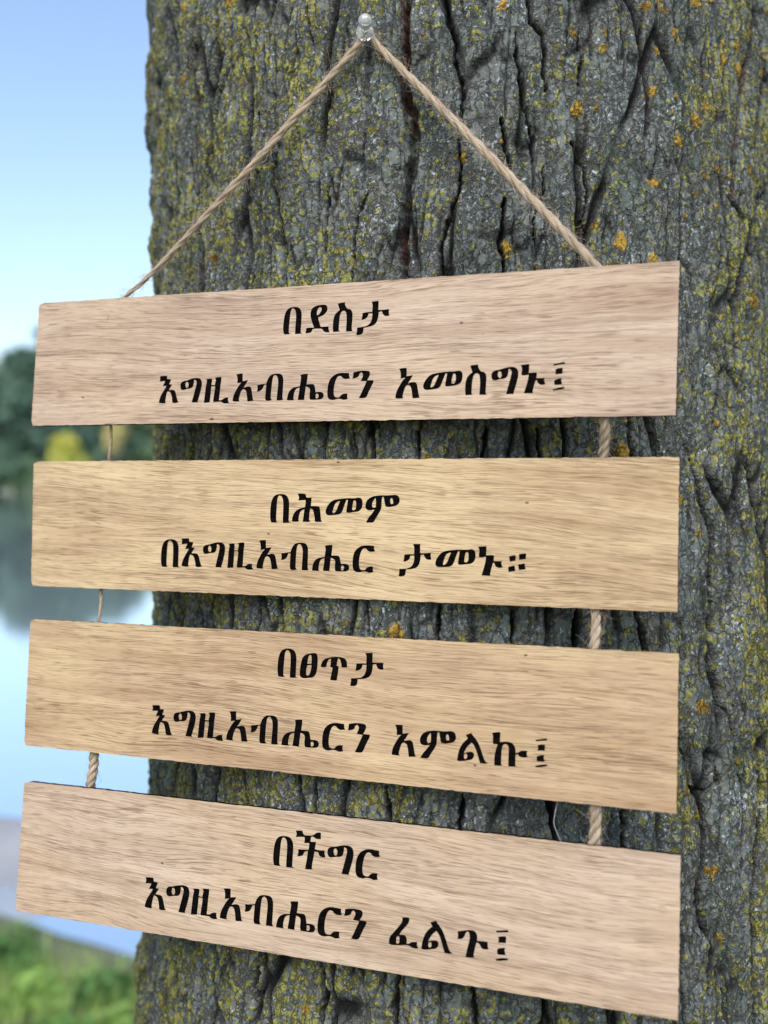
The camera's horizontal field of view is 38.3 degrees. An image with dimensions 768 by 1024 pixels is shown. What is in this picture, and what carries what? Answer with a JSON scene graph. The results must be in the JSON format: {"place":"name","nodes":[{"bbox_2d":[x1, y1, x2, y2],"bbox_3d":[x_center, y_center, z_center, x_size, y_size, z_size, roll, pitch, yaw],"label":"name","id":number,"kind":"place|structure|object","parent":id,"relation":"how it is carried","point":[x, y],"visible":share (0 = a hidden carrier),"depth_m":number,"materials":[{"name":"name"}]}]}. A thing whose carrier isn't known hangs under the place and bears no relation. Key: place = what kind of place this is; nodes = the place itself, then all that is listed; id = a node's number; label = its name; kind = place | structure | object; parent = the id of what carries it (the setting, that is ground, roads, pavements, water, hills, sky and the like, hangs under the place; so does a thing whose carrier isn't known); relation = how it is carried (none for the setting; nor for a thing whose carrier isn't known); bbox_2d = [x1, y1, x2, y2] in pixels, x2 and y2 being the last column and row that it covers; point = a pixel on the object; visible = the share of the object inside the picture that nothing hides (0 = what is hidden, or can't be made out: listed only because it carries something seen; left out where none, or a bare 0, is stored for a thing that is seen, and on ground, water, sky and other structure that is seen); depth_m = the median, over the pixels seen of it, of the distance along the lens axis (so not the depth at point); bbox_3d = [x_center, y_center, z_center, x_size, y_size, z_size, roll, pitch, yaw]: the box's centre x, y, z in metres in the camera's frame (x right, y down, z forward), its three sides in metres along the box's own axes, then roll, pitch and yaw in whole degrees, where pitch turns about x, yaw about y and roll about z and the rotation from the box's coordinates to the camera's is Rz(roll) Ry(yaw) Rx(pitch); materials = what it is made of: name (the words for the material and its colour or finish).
{"place":"outdoors","nodes":[
{"label":"outdoors","id":0,"kind":"place"},
{"bbox_2d":[0,484,135,1023],"bbox_3d":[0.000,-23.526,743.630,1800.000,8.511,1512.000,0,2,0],"label":"ground","id":1,"kind":"structure","parent":0,"point":[93,949],"depth_m":3.54,"materials":[{"name":"green plant"}]},
{"bbox_2d":[0,462,9,489],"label":"shrub","id":2,"kind":"object","parent":1,"relation":"on","point":[1,482],"visible":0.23,"depth_m":149.65,"materials":[{"name":"green plant"}]},
{"bbox_2d":[0,414,13,488],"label":"tree","id":3,"kind":"object","parent":1,"relation":"on","point":[4,427],"visible":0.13,"depth_m":153.08,"materials":[{"name":"green plant"}]},
{"bbox_2d":[0,816,21,886],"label":"shore stone","id":4,"kind":"object","parent":1,"relation":"on","point":[10,831],"visible":0.17,"depth_m":4.63,"materials":[{"name":"grey stone"}]},
{"bbox_2d":[0,919,45,979],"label":"leafy weed","id":5,"kind":"object","parent":1,"relation":"on","point":[10,947],"visible":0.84,"depth_m":3.39,"materials":[{"name":"green plant"}]},
{"bbox_2d":[3,450,45,491],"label":"shrub","id":6,"kind":"object","parent":1,"relation":"on","point":[25,464],"visible":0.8,"depth_m":147.43,"materials":[{"name":"green plant"}]},
{"bbox_2d":[0,344,56,491],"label":"tree","id":7,"kind":"object","parent":1,"relation":"on","point":[9,449],"visible":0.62,"depth_m":148.58,"materials":[{"name":"green plant"}]},
{"bbox_2d":[0,963,73,1018],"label":"leafy weed","id":8,"kind":"object","parent":1,"relation":"on","point":[28,992],"visible":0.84,"depth_m":3.12,"materials":[{"name":"green plant"}]},
{"bbox_2d":[0,324,98,453],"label":"tree","id":9,"kind":"object","parent":1,"relation":"on","point":[23,418],"visible":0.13,"depth_m":148.88,"materials":[{"name":"green plant"}]},
{"bbox_2d":[15,1002,95,1023],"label":"leafy weed","id":10,"kind":"object","parent":1,"relation":"on","point":[65,1014],"visible":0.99,"depth_m":2.92,"materials":[{"name":"green plant"}]},
{"bbox_2d":[47,432,91,460],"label":"tree","id":11,"kind":"object","parent":1,"relation":"on","point":[65,448],"visible":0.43,"depth_m":145.25,"materials":[{"name":"yellow plant"}]},
{"bbox_2d":[55,425,142,460],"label":"tree","id":12,"kind":"object","parent":1,"relation":"on","point":[90,441],"visible":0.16,"depth_m":148.05,"materials":[{"name":"green plant"}]},
{"bbox_2d":[63,955,134,1010],"bbox_3d":[-0.807,1.372,3.180,0.227,0.156,0.146,-1,2,-27],"label":"leafy weed","id":13,"kind":"object","parent":1,"relation":"on","point":[105,978],"visible":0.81,"depth_m":3.16,"materials":[{"name":"green plant"}]},
{"bbox_2d":[93,998,135,1023],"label":"leafy weed","id":14,"kind":"object","parent":1,"relation":"on","point":[119,1015],"visible":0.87,"depth_m":2.95,"materials":[{"name":"green plant"}]},
{"bbox_2d":[102,425,128,460],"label":"tree","id":15,"kind":"object","parent":1,"relation":"on","point":[118,431],"visible":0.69,"depth_m":146.41,"materials":[{"name":"yellow plant"}]},
{"bbox_2d":[99,425,152,460],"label":"tree","id":16,"kind":"object","parent":1,"relation":"on","point":[145,450],"visible":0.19,"depth_m":150.56,"materials":[{"name":"green plant"}]},
{"bbox_2d":[133,0,767,1023],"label":"tree","id":17,"kind":"object","parent":1,"relation":"on","point":[629,130],"visible":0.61,"depth_m":0.58,"materials":[{"name":"grey plant"}]},
{"bbox_2d":[356,13,373,41],"bbox_3d":[-0.010,-0.250,0.577,0.010,0.009,0.034,0,0,-2],"label":"push pin","id":18,"kind":"object","parent":17,"relation":"attached to","point":[365,21],"visible":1,"depth_m":0.56,"materials":[{"name":"white plastic"}]},
{"bbox_2d":[102,9,610,318],"bbox_3d":[-0.019,-0.181,0.578,0.289,0.155,0.035,1,2,22],"label":"hanging twine","id":19,"kind":"object","parent":18,"relation":"hanging from","point":[535,202],"visible":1,"depth_m":0.58,"materials":[{"name":"fabric"}]},
{"bbox_2d":[31,261,680,426],"bbox_3d":[-0.033,-0.082,0.571,0.360,0.072,0.007,1,-4,21],"label":"hanging plank","id":20,"kind":"object","parent":19,"relation":"hanging from","point":[593,342],"visible":1,"depth_m":0.56,"materials":[{"name":"brown wood"}]},
{"bbox_2d":[105,425,112,460],"bbox_3d":[-0.156,-0.039,0.626,0.009,0.040,0.018,0,2,0],"label":"linking twine","id":21,"kind":"object","parent":20,"relation":"attached to","point":[110,441],"visible":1,"depth_m":0.62,"materials":[{"name":"fabric"}]},
{"bbox_2d":[31,457,679,611],"bbox_3d":[-0.033,0.009,0.572,0.360,0.072,0.004,1,0,21],"label":"hanging plank","id":22,"kind":"object","parent":21,"relation":"hanging from","point":[601,533],"visible":1,"depth_m":0.56,"materials":[{"name":"yellow wood"}]},
{"bbox_2d":[97,588,104,621],"bbox_3d":[-0.159,0.050,0.625,0.010,0.040,0.018,0,2,0],"label":"linking twine","id":23,"kind":"object","parent":22,"relation":"attached to","point":[100,604],"visible":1,"depth_m":0.62,"materials":[{"name":"fabric"}]},
{"bbox_2d":[24,619,679,813],"bbox_3d":[-0.035,0.098,0.564,0.360,0.072,0.006,0,-3,22],"label":"hanging plank","id":24,"kind":"object","parent":22,"relation":"hanging from","point":[596,726],"visible":1,"depth_m":0.55,"materials":[{"name":"brown wood"}]},
{"bbox_2d":[78,752,101,795],"bbox_3d":[-0.162,0.142,0.617,0.014,0.040,0.019,0,2,-8],"label":"linking twine","id":25,"kind":"object","parent":24,"relation":"attached to","point":[92,773],"visible":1,"depth_m":0.61,"materials":[{"name":"fabric"}]},
{"bbox_2d":[16,781,681,1019],"bbox_3d":[-0.036,0.188,0.557,0.360,0.072,0.006,0,-5,21],"label":"hanging plank","id":26,"kind":"object","parent":24,"relation":"hanging from","point":[595,925],"visible":1,"depth_m":0.55,"materials":[{"name":"brown wood"}]},
{"bbox_2d":[582,799,607,844],"bbox_3d":[0.097,0.147,0.514,0.019,0.050,0.022,0,2,-15],"label":"linking twine","id":27,"kind":"object","parent":24,"relation":"attached to","point":[596,827],"visible":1,"depth_m":0.51,"materials":[{"name":"fabric"}]},
{"bbox_2d":[584,605,612,648],"bbox_3d":[0.101,0.054,0.525,0.017,0.039,0.032,1,2,17],"label":"linking twine","id":28,"kind":"object","parent":22,"relation":"attached to","point":[595,631],"visible":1,"depth_m":0.52,"materials":[{"name":"fabric"}]},
{"bbox_2d":[591,418,623,462],"bbox_3d":[0.104,-0.034,0.524,0.016,0.046,0.026,-1,2,-17],"label":"linking twine","id":29,"kind":"object","parent":20,"relation":"attached to","point":[605,437],"visible":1,"depth_m":0.52,"materials":[{"name":"fabric"}]},
{"bbox_2d":[0,924,136,1023],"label":"grass","id":30,"kind":"structure","parent":0,"point":[68,1005],"depth_m":3.15,"materials":[{"name":"green plant"}]},
{"bbox_2d":[0,490,153,955],"bbox_3d":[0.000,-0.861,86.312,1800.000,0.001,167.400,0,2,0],"label":"lake","id":31,"kind":"structure","parent":0,"point":[24,601],"depth_m":9.20,"materials":[{"name":"blue liquid"}]},
{"bbox_2d":[0,0,153,434],"label":"sky","id":32,"kind":"structure","parent":0,"point":[76,218],"materials":[{"name":"blue"}]}
]}

